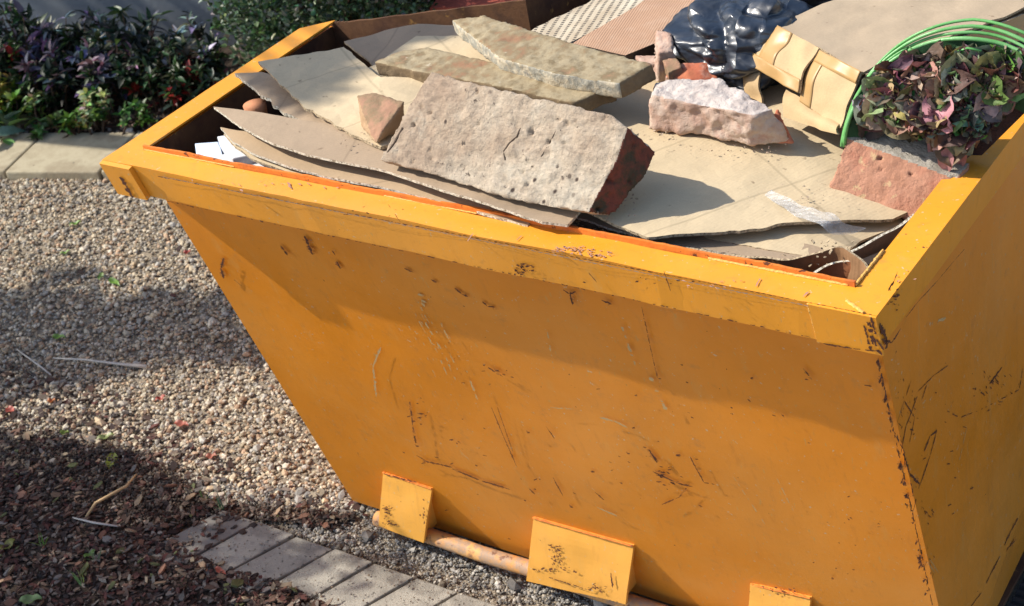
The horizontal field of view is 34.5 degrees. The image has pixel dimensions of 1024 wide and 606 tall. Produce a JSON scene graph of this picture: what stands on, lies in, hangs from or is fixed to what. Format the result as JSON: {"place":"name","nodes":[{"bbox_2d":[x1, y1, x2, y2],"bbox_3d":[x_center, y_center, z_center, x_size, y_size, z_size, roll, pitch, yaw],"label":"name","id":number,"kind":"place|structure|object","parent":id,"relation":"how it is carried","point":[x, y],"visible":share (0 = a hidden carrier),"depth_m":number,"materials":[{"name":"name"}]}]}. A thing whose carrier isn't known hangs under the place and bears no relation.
{"place":"outdoors","nodes":[
{"label":"outdoors","id":0,"kind":"place"},
{"bbox_2d":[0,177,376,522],"bbox_3d":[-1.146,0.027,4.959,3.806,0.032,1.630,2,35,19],"label":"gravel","id":1,"kind":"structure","parent":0,"point":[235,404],"depth_m":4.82,"materials":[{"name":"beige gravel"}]},
{"bbox_2d":[5,405,14,411],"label":"fallen leaf","id":2,"kind":"object","parent":1,"relation":"on","point":[10,408],"visible":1,"depth_m":4.61,"materials":[{"name":"plant"}]},
{"bbox_2d":[17,349,51,375],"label":"twig","id":3,"kind":"object","parent":1,"relation":"on","point":[36,363],"visible":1,"depth_m":4.78,"materials":[{"name":"grey wood"}]},
{"bbox_2d":[52,334,64,338],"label":"fallen leaf","id":4,"kind":"object","parent":1,"relation":"on","point":[56,336],"visible":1,"depth_m":4.90,"materials":[{"name":"green plant"}]},
{"bbox_2d":[53,357,147,368],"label":"twig","id":5,"kind":"object","parent":1,"relation":"on","point":[145,366],"visible":1,"depth_m":4.71,"materials":[{"name":"wood"}]},
{"bbox_2d":[96,433,113,439],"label":"fallen leaf","id":6,"kind":"object","parent":1,"relation":"on","point":[101,436],"visible":1,"depth_m":4.42,"materials":[{"name":"plant"}]},
{"bbox_2d":[108,277,118,285],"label":"fallen leaf","id":7,"kind":"object","parent":1,"relation":"on","point":[112,280],"visible":1,"depth_m":5.13,"materials":[{"name":"green plant"}]},
{"bbox_2d":[155,394,164,400],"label":"fallen leaf","id":8,"kind":"object","parent":1,"relation":"on","point":[160,397],"visible":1,"depth_m":4.53,"materials":[{"name":"plant"}]},
{"bbox_2d":[174,420,187,425],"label":"fallen leaf","id":9,"kind":"object","parent":1,"relation":"on","point":[179,422],"visible":1,"depth_m":4.41,"materials":[{"name":"plant"}]},
{"bbox_2d":[205,453,216,458],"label":"fallen leaf","id":10,"kind":"object","parent":1,"relation":"on","point":[209,455],"visible":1,"depth_m":4.26,"materials":[{"name":"plant"}]},
{"bbox_2d":[0,178,1023,605],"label":"ground","id":11,"kind":"structure","parent":0,"point":[232,392],"depth_m":4.71,"materials":[{"name":"beige gravel"}]},
{"bbox_2d":[0,133,43,178],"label":"kerb slab","id":12,"kind":"structure","parent":11,"relation":"on","point":[16,151],"depth_m":6.04,"materials":[{"name":"concrete"}]},
{"bbox_2d":[6,132,135,180],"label":"kerb slab","id":13,"kind":"structure","parent":11,"relation":"on","point":[54,156],"depth_m":5.91,"materials":[{"name":"concrete"}]},
{"bbox_2d":[102,132,142,179],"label":"kerb slab","id":14,"kind":"structure","parent":11,"relation":"on","point":[103,172],"depth_m":5.78,"materials":[{"name":"concrete"}]},
{"bbox_2d":[12,45,255,133],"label":"bed soil","id":15,"kind":"structure","parent":11,"relation":"on","point":[228,61],"depth_m":6.19,"materials":[{"name":"brown soil"}]},
{"bbox_2d":[0,72,27,113],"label":"shrub","id":16,"kind":"object","parent":15,"relation":"on","point":[9,97],"visible":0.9,"depth_m":6.18,"materials":[{"name":"green plant"}]},
{"bbox_2d":[0,104,36,144],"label":"broad leaf plant","id":17,"kind":"object","parent":15,"relation":"on","point":[11,122],"visible":1,"depth_m":6.13,"materials":[{"name":"green plant"}]},
{"bbox_2d":[0,33,37,101],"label":"shrub","id":18,"kind":"object","parent":15,"relation":"on","point":[11,52],"visible":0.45,"depth_m":6.22,"materials":[{"name":"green plant"}]},
{"bbox_2d":[0,0,72,89],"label":"shrub","id":19,"kind":"object","parent":15,"relation":"on","point":[22,22],"visible":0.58,"depth_m":6.30,"materials":[{"name":"purple plant"}]},
{"bbox_2d":[13,77,63,124],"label":"variegated plant","id":20,"kind":"object","parent":15,"relation":"on","point":[35,100],"visible":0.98,"depth_m":6.16,"materials":[{"name":"green plant"}]},
{"bbox_2d":[24,110,64,140],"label":"bedding plant","id":21,"kind":"object","parent":15,"relation":"on","point":[53,119],"visible":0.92,"depth_m":6.09,"materials":[{"name":"green plant"}]},
{"bbox_2d":[12,39,80,114],"bbox_3d":[-1.730,-0.859,6.205,0.398,0.289,0.282,13,39,33],"label":"shrub","id":22,"kind":"object","parent":15,"relation":"on","point":[51,73],"visible":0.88,"depth_m":6.16,"materials":[{"name":"purple plant"}]},
{"bbox_2d":[31,5,116,90],"bbox_3d":[-1.642,-0.980,6.332,0.349,0.326,0.310,13,39,33],"label":"shrub","id":23,"kind":"object","parent":15,"relation":"on","point":[66,38],"visible":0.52,"depth_m":6.25,"materials":[{"name":"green plant"}]},
{"bbox_2d":[57,111,94,137],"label":"bedding plant","id":24,"kind":"object","parent":15,"relation":"on","point":[69,123],"visible":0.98,"depth_m":6.04,"materials":[{"name":"green plant"}]},
{"bbox_2d":[16,124,148,133],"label":"litter stones","id":25,"kind":"object","parent":15,"relation":"on","point":[109,129],"visible":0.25,"depth_m":6.07,"materials":[{"name":"grey stone"}]},
{"bbox_2d":[69,86,118,134],"bbox_3d":[-1.544,-0.720,6.035,0.175,0.179,0.178,-7,33,7],"label":"variegated plant","id":26,"kind":"object","parent":15,"relation":"on","point":[93,110],"visible":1,"depth_m":6.01,"materials":[{"name":"green plant"}]},
{"bbox_2d":[64,29,148,112],"bbox_3d":[-1.497,-0.850,6.102,0.356,0.296,0.256,13,39,33],"label":"shrub","id":27,"kind":"object","parent":15,"relation":"on","point":[93,68],"visible":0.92,"depth_m":6.08,"materials":[{"name":"purple plant"}]},
{"bbox_2d":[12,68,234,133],"bbox_3d":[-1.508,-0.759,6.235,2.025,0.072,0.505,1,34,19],"label":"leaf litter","id":28,"kind":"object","parent":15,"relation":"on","point":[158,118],"visible":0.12,"depth_m":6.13,"materials":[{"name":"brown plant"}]},
{"bbox_2d":[85,5,177,95],"bbox_3d":[-1.386,-0.954,6.170,0.393,0.365,0.318,13,39,33],"label":"shrub","id":29,"kind":"object","parent":15,"relation":"on","point":[143,34],"visible":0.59,"depth_m":6.12,"materials":[{"name":"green plant"}]},
{"bbox_2d":[112,97,157,134],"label":"bedding plant","id":30,"kind":"object","parent":15,"relation":"on","point":[141,109],"visible":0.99,"depth_m":5.98,"materials":[{"name":"green plant"}]},
{"bbox_2d":[123,37,219,113],"bbox_3d":[-1.239,-0.834,6.016,0.406,0.278,0.259,13,39,33],"label":"shrub","id":31,"kind":"object","parent":15,"relation":"on","point":[173,77],"visible":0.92,"depth_m":6.00,"materials":[{"name":"green plant"}]},
{"bbox_2d":[153,10,229,76],"bbox_3d":[-1.194,-0.916,6.084,0.310,0.329,0.266,13,39,33],"label":"shrub","id":32,"kind":"object","parent":15,"relation":"on","point":[211,49],"visible":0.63,"depth_m":6.05,"materials":[{"name":"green plant"}]},
{"bbox_2d":[174,56,230,102],"bbox_3d":[-1.107,-0.785,5.980,0.341,0.213,0.244,13,39,33],"label":"shrub","id":33,"kind":"object","parent":15,"relation":"on","point":[194,93],"visible":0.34,"depth_m":5.96,"materials":[{"name":"green plant"}]},
{"bbox_2d":[199,0,438,67],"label":"hedge","id":34,"kind":"object","parent":15,"relation":"on","point":[252,15],"visible":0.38,"depth_m":5.67,"materials":[{"name":"green plant"}]},
{"bbox_2d":[430,0,511,10],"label":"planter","id":35,"kind":"object","parent":15,"relation":"on","point":[446,4],"visible":0.1,"depth_m":5.59,"materials":[{"name":"red"}]},
{"bbox_2d":[0,427,355,605],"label":"bark mulch","id":36,"kind":"object","parent":11,"relation":"on","point":[21,578],"visible":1,"depth_m":4.02,"materials":[{"name":"brown wood"}]},
{"bbox_2d":[0,538,15,548],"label":"fallen leaf","id":37,"kind":"object","parent":36,"relation":"on","point":[10,541],"visible":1,"depth_m":4.07,"materials":[{"name":"green plant"}]},
{"bbox_2d":[19,594,41,603],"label":"fallen leaf","id":38,"kind":"object","parent":36,"relation":"on","point":[26,598],"visible":1,"depth_m":3.87,"materials":[{"name":"green plant"}]},
{"bbox_2d":[34,532,47,546],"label":"grass tuft","id":39,"kind":"object","parent":36,"relation":"on","point":[42,541],"visible":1,"depth_m":4.03,"materials":[{"name":"green plant"}]},
{"bbox_2d":[68,568,84,584],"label":"grass tuft","id":40,"kind":"object","parent":36,"relation":"on","point":[77,580],"visible":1,"depth_m":3.87,"materials":[{"name":"green plant"}]},
{"bbox_2d":[72,517,117,526],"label":"twig","id":41,"kind":"object","parent":36,"relation":"on","point":[93,522],"visible":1,"depth_m":4.07,"materials":[{"name":"grey wood"}]},
{"bbox_2d":[86,474,136,516],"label":"twig","id":42,"kind":"object","parent":36,"relation":"on","point":[108,496],"visible":1,"depth_m":4.13,"materials":[{"name":"wood"}]},
{"bbox_2d":[105,453,117,468],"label":"fallen leaf","id":43,"kind":"object","parent":36,"relation":"on","point":[109,463],"visible":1,"depth_m":4.32,"materials":[{"name":"green plant"}]},
{"bbox_2d":[0,429,336,605],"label":"leaf litter","id":44,"kind":"object","parent":36,"relation":"on","point":[235,583],"visible":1,"depth_m":3.96,"materials":[{"name":"brown plant"}]},
{"bbox_2d":[215,566,225,574],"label":"fallen leaf","id":45,"kind":"object","parent":36,"relation":"on","point":[218,569],"visible":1,"depth_m":3.85,"materials":[{"name":"red plant"}]},
{"bbox_2d":[147,510,255,562],"bbox_3d":[-0.750,0.584,3.996,0.255,0.047,0.104,-27,36,-24],"label":"paver","id":46,"kind":"object","parent":11,"relation":"on","point":[224,536],"visible":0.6,"depth_m":3.98,"materials":[{"name":"grey concrete"}]},
{"bbox_2d":[122,497,257,563],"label":"bark mulch","id":47,"kind":"object","parent":46,"relation":"on","point":[225,516],"visible":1,"depth_m":4.01,"materials":[{"name":"brown wood"}]},
{"bbox_2d":[215,488,226,509],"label":"grass tuft","id":48,"kind":"object","parent":47,"relation":"on","point":[219,503],"visible":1,"depth_m":4.05,"materials":[{"name":"green plant"}]},
{"bbox_2d":[0,0,427,47],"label":"garden wall","id":49,"kind":"structure","parent":11,"relation":"on","point":[56,9],"depth_m":6.54,"materials":[{"name":"grey stone"}]},
{"bbox_2d":[187,522,293,575],"bbox_3d":[-0.651,0.606,3.930,0.255,0.049,0.104,-27,36,-24],"label":"paver","id":50,"kind":"object","parent":11,"relation":"on","point":[263,533],"visible":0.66,"depth_m":3.92,"materials":[{"name":"grey concrete"}]},
{"bbox_2d":[225,537,331,592],"bbox_3d":[-0.552,0.628,3.864,0.255,0.049,0.104,-27,36,-24],"label":"paver","id":51,"kind":"object","parent":11,"relation":"on","point":[297,551],"visible":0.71,"depth_m":3.86,"materials":[{"name":"grey concrete"}]},
{"bbox_2d":[261,549,372,598],"bbox_3d":[-0.452,0.651,3.799,0.256,0.048,0.105,-27,36,-24],"label":"paver","id":52,"kind":"object","parent":11,"relation":"on","point":[349,563],"visible":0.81,"depth_m":3.79,"materials":[{"name":"grey concrete"}]},
{"bbox_2d":[163,514,483,605],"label":"joint grit","id":53,"kind":"object","parent":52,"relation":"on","point":[320,594],"visible":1,"depth_m":3.79,"materials":[{"name":"grey gravel"}]},
{"bbox_2d":[209,510,496,604],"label":"joint grit","id":54,"kind":"object","parent":11,"relation":"on","point":[339,546],"visible":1,"depth_m":3.81,"materials":[{"name":"grey gravel"}]},
{"bbox_2d":[313,564,413,605],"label":"paver","id":55,"kind":"object","parent":11,"relation":"on","point":[358,587],"visible":0.82,"depth_m":3.73,"materials":[{"name":"grey concrete"}]},
{"bbox_2d":[186,480,610,605],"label":"grit","id":56,"kind":"object","parent":11,"relation":"on","point":[443,566],"visible":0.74,"depth_m":3.80,"materials":[{"name":"grey gravel"}]},
{"bbox_2d":[370,579,456,605],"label":"paver","id":57,"kind":"object","parent":11,"relation":"on","point":[421,595],"visible":0.89,"depth_m":3.68,"materials":[{"name":"grey concrete"}]},
{"bbox_2d":[439,593,495,605],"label":"paver","id":58,"kind":"object","parent":11,"relation":"on","point":[457,599],"visible":1,"depth_m":3.63,"materials":[{"name":"grey concrete"}]},
{"bbox_2d":[99,0,1023,605],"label":"waste skip","id":59,"kind":"object","parent":11,"relation":"on","point":[605,418],"visible":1,"depth_m":3.00,"materials":[{"name":"yellow paint"}]},
{"bbox_2d":[195,142,221,155],"bbox_3d":[-0.591,-0.285,3.228,0.048,0.030,0.102,-17,33,-8],"label":"foam block","id":60,"kind":"object","parent":59,"relation":"in","point":[210,149],"depth_m":3.23,"materials":[{"name":"white plastic"}]},
{"bbox_2d":[208,154,272,168],"bbox_3d":[-0.496,-0.265,3.154,0.228,0.020,0.065,19,43,38],"label":"foam block","id":61,"kind":"object","parent":59,"relation":"in","point":[223,157],"depth_m":3.18,"materials":[{"name":"white plastic"}]},
{"bbox_2d":[217,136,255,163],"bbox_3d":[-0.528,-0.288,3.180,0.058,0.035,0.144,-27,36,-24],"label":"foam block","id":62,"kind":"object","parent":61,"relation":"on","point":[230,151],"depth_m":3.15,"materials":[{"name":"white plastic"}]},
{"bbox_2d":[243,98,266,112],"bbox_3d":[-0.501,-0.373,3.233,0.046,0.040,0.046,13,39,33],"label":"terracotta pot","id":63,"kind":"object","parent":59,"relation":"in","point":[258,105],"visible":0.54,"depth_m":3.22,"materials":[{"name":"orange ceramic"}]},
{"bbox_2d":[235,72,332,124],"bbox_3d":[-0.396,-0.370,3.131,0.512,0.056,0.202,13,39,33],"label":"cardboard sheet","id":64,"kind":"object","parent":59,"relation":"in","point":[265,86],"visible":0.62,"depth_m":3.20,"materials":[{"name":"beige cardboard"}]},
{"bbox_2d":[258,47,423,149],"bbox_3d":[-0.308,-0.400,3.103,0.497,0.041,0.297,13,39,33],"label":"cardboard sheet","id":65,"kind":"object","parent":64,"relation":"on","point":[330,86],"visible":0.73,"depth_m":3.12,"materials":[{"name":"beige cardboard"}]},
{"bbox_2d":[357,93,403,142],"bbox_3d":[-0.242,-0.339,2.954,0.074,0.057,0.126,-26,35,-21],"label":"brick wedge","id":66,"kind":"object","parent":65,"relation":"on","point":[381,116],"visible":0.97,"depth_m":2.93,"materials":[{"name":"brick"}]},
{"bbox_2d":[344,24,457,65],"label":"cardboard sheet","id":67,"kind":"object","parent":59,"relation":"in","point":[372,49],"visible":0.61,"depth_m":3.32,"materials":[{"name":"brown cardboard"}]},
{"bbox_2d":[369,36,490,76],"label":"cardboard sheet","id":68,"kind":"object","parent":67,"relation":"on","point":[455,44],"visible":0.23,"depth_m":3.23,"materials":[{"name":"beige cardboard"}]},
{"bbox_2d":[375,47,616,110],"bbox_3d":[-0.040,-0.410,3.028,0.514,0.039,0.089,17,42,37],"label":"stone slab","id":69,"kind":"object","parent":68,"relation":"on","point":[421,64],"depth_m":3.03,"materials":[{"name":"beige stone"}]},
{"bbox_2d":[453,15,655,97],"bbox_3d":[0.039,-0.452,3.019,0.115,0.046,0.501,-34,39,-31],"label":"stone slab","id":70,"kind":"object","parent":69,"relation":"on","point":[537,56],"depth_m":2.96,"materials":[{"name":"beige stone"}]},
{"bbox_2d":[288,54,903,286],"bbox_3d":[0.265,-0.359,3.278,1.440,0.214,1.045,13,39,33],"label":"rubble fill","id":71,"kind":"object","parent":59,"relation":"in","point":[586,225],"visible":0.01,"depth_m":2.88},
{"bbox_2d":[801,0,831,6],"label":"rubbish bag","id":72,"kind":"object","parent":71,"relation":"on","point":[814,3],"visible":0.02,"depth_m":2.98,"materials":[{"name":"black plastic"}]},
{"bbox_2d":[863,250,884,264],"bbox_3d":[0.572,-0.074,2.554,0.064,0.017,0.012,-19,33,-12],"label":"cardboard strip","id":73,"kind":"object","parent":71,"relation":"on","point":[868,260],"visible":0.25,"depth_m":2.55,"materials":[{"name":"brown cardboard"}]},
{"bbox_2d":[743,0,1023,133],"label":"cardboard box","id":74,"kind":"object","parent":71,"relation":"on","point":[844,46],"visible":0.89,"depth_m":2.79,"materials":[{"name":"beige cardboard"}]},
{"bbox_2d":[590,80,906,239],"bbox_3d":[0.368,-0.232,2.785,0.662,0.081,0.556,13,39,33],"label":"cardboard sheet","id":75,"kind":"object","parent":59,"relation":"in","point":[679,190],"visible":0.43,"depth_m":2.70,"materials":[{"name":"beige cardboard"}]},
{"bbox_2d":[340,128,843,218],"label":"rubble crumbs","id":76,"kind":"object","parent":75,"relation":"on","point":[672,139],"visible":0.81,"depth_m":2.76,"materials":[{"name":"brick"}]},
{"bbox_2d":[574,0,694,59],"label":"ribbed board","id":77,"kind":"object","parent":75,"relation":"on","point":[630,34],"visible":0.57,"depth_m":3.12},
{"bbox_2d":[531,0,643,42],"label":"corrugated strip","id":78,"kind":"object","parent":77,"relation":"on","point":[575,24],"visible":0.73,"depth_m":3.23,"materials":[{"name":"beige cardboard"}]},
{"bbox_2d":[635,55,655,67],"bbox_3d":[0.254,-0.442,3.028,0.037,0.022,0.059,-20,33,-13],"label":"brick fragment","id":79,"kind":"object","parent":75,"relation":"on","point":[648,59],"visible":0.38,"depth_m":3.02,"materials":[{"name":"brick"}]},
{"bbox_2d":[653,29,675,81],"bbox_3d":[0.279,-0.447,2.994,0.058,0.084,0.050,13,39,33],"label":"brick fragment","id":80,"kind":"object","parent":75,"relation":"on","point":[664,42],"visible":0.76,"depth_m":2.98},
{"bbox_2d":[666,62,716,79],"bbox_3d":[0.322,-0.401,2.952,0.088,0.051,0.052,-13,32,-3],"label":"brick fragment","id":81,"kind":"object","parent":75,"relation":"on","point":[694,71],"visible":0.5,"depth_m":2.94,"materials":[{"name":"orange brick"}]},
{"bbox_2d":[663,58,682,79],"bbox_3d":[0.289,-0.417,2.959,0.031,0.039,0.037,-16,33,-8],"label":"brick fragment","id":82,"kind":"object","parent":81,"relation":"on","point":[673,68],"visible":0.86,"depth_m":2.95,"materials":[{"name":"brown brick"}]},
{"bbox_2d":[648,78,788,145],"bbox_3d":[0.359,-0.329,2.824,0.261,0.085,0.101,13,39,33],"label":"brick block","id":83,"kind":"object","parent":75,"relation":"on","point":[720,109],"depth_m":2.80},
{"bbox_2d":[664,0,813,90],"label":"rubbish bag","id":84,"kind":"object","parent":75,"relation":"on","point":[724,40],"visible":0.65,"depth_m":2.92,"materials":[{"name":"black plastic"}]},
{"bbox_2d":[774,109,793,143],"bbox_3d":[0.441,-0.296,2.773,0.068,0.050,0.034,2,35,20],"label":"brick wedge","id":85,"kind":"object","parent":75,"relation":"on","point":[777,114],"visible":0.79,"depth_m":2.77,"materials":[{"name":"ceramic"}]},
{"bbox_2d":[704,218,902,254],"bbox_3d":[0.441,-0.136,2.667,0.342,0.050,0.237,13,39,33],"label":"cardboard sheet","id":86,"kind":"object","parent":75,"relation":"on","point":[790,239],"visible":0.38,"depth_m":2.60,"materials":[{"name":"beige cardboard"}]},
{"bbox_2d":[577,212,822,258],"bbox_3d":[0.295,-0.108,2.635,0.483,0.047,0.098,13,39,33],"label":"cardboard sheet","id":87,"kind":"object","parent":86,"relation":"on","point":[703,242],"visible":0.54,"depth_m":2.60,"materials":[{"name":"beige cardboard"}]},
{"bbox_2d":[572,220,853,266],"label":"cardboard crumbs","id":88,"kind":"object","parent":87,"relation":"on","point":[812,241],"visible":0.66,"depth_m":2.53,"materials":[{"name":"brown cardboard"}]},
{"bbox_2d":[830,134,969,219],"bbox_3d":[0.630,-0.208,2.661,0.202,0.116,0.127,13,39,33],"label":"brick block","id":89,"kind":"object","parent":75,"relation":"on","point":[895,174],"depth_m":2.65,"materials":[{"name":"red brick"}]},
{"bbox_2d":[851,39,1023,171],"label":"wilted leaves","id":90,"kind":"object","parent":89,"relation":"on","point":[950,104],"visible":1,"depth_m":2.56,"materials":[{"name":"multicoloured plant"}]},
{"bbox_2d":[954,47,980,51],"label":"stalk","id":91,"kind":"object","parent":90,"relation":"on","point":[970,48],"visible":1,"depth_m":2.53,"materials":[{"name":"green plant"}]},
{"bbox_2d":[840,18,1023,149],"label":"coiled green garden hose","id":92,"kind":"object","parent":75,"relation":"on","point":[850,128],"visible":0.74,"depth_m":2.56,"materials":[{"name":"green plastic"}]},
{"bbox_2d":[925,109,1023,154],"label":"compost fill","id":93,"kind":"object","parent":75,"relation":"on","point":[1004,125],"visible":0.14,"depth_m":2.61,"materials":[{"name":"brown soil"}]},
{"bbox_2d":[660,242,867,280],"bbox_3d":[0.394,-0.070,2.557,0.353,0.050,0.046,9,38,29],"label":"cardboard flap","id":94,"kind":"object","parent":59,"relation":"in","point":[859,265],"visible":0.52,"depth_m":2.52,"materials":[{"name":"brown cardboard"}]},
{"bbox_2d":[814,260,850,278],"bbox_3d":[0.491,-0.045,2.503,0.078,0.034,0.021,-5,33,10],"label":"cardboard flap","id":95,"kind":"object","parent":59,"relation":"in","point":[840,269],"visible":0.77,"depth_m":2.50,"materials":[{"name":"brown cardboard"}]},
{"bbox_2d":[850,213,914,258],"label":"cardboard sheet","id":96,"kind":"object","parent":59,"relation":"in","point":[879,243],"visible":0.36,"depth_m":2.55,"materials":[{"name":"cardboard"}]},
{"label":"cardboard sheet","id":97,"kind":"object","parent":59,"relation":"in","visible":0},
{"bbox_2d":[224,134,382,189],"bbox_3d":[-0.283,-0.232,2.964,0.716,0.022,0.092,13,39,33],"label":"cardboard sheet","id":98,"kind":"object","parent":97,"relation":"on","point":[263,161],"visible":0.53,"depth_m":3.04,"materials":[{"name":"beige cardboard"}]},
{"bbox_2d":[220,127,529,226],"bbox_3d":[-0.267,-0.234,2.944,0.780,0.028,0.106,13,39,33],"label":"cardboard sheet","id":99,"kind":"object","parent":98,"relation":"on","point":[252,144],"visible":0.53,"depth_m":2.94,"materials":[{"name":"beige cardboard"}]},
{"bbox_2d":[214,107,580,226],"bbox_3d":[-0.245,-0.250,2.913,0.886,0.041,0.135,13,39,33],"label":"cardboard sheet","id":100,"kind":"object","parent":99,"relation":"on","point":[317,140],"visible":0.74,"depth_m":2.94,"materials":[{"name":"beige cardboard"}]},
{"bbox_2d":[381,72,654,214],"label":"brick block","id":101,"kind":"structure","parent":100,"relation":"on","point":[513,145],"depth_m":2.71,"materials":[{"name":"beige brick"}]},
{"bbox_2d":[1008,578,1023,605],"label":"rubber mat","id":102,"kind":"object","parent":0,"point":[1018,599],"visible":1,"depth_m":3.37,"materials":[{"name":"black rubber"}]}
]}

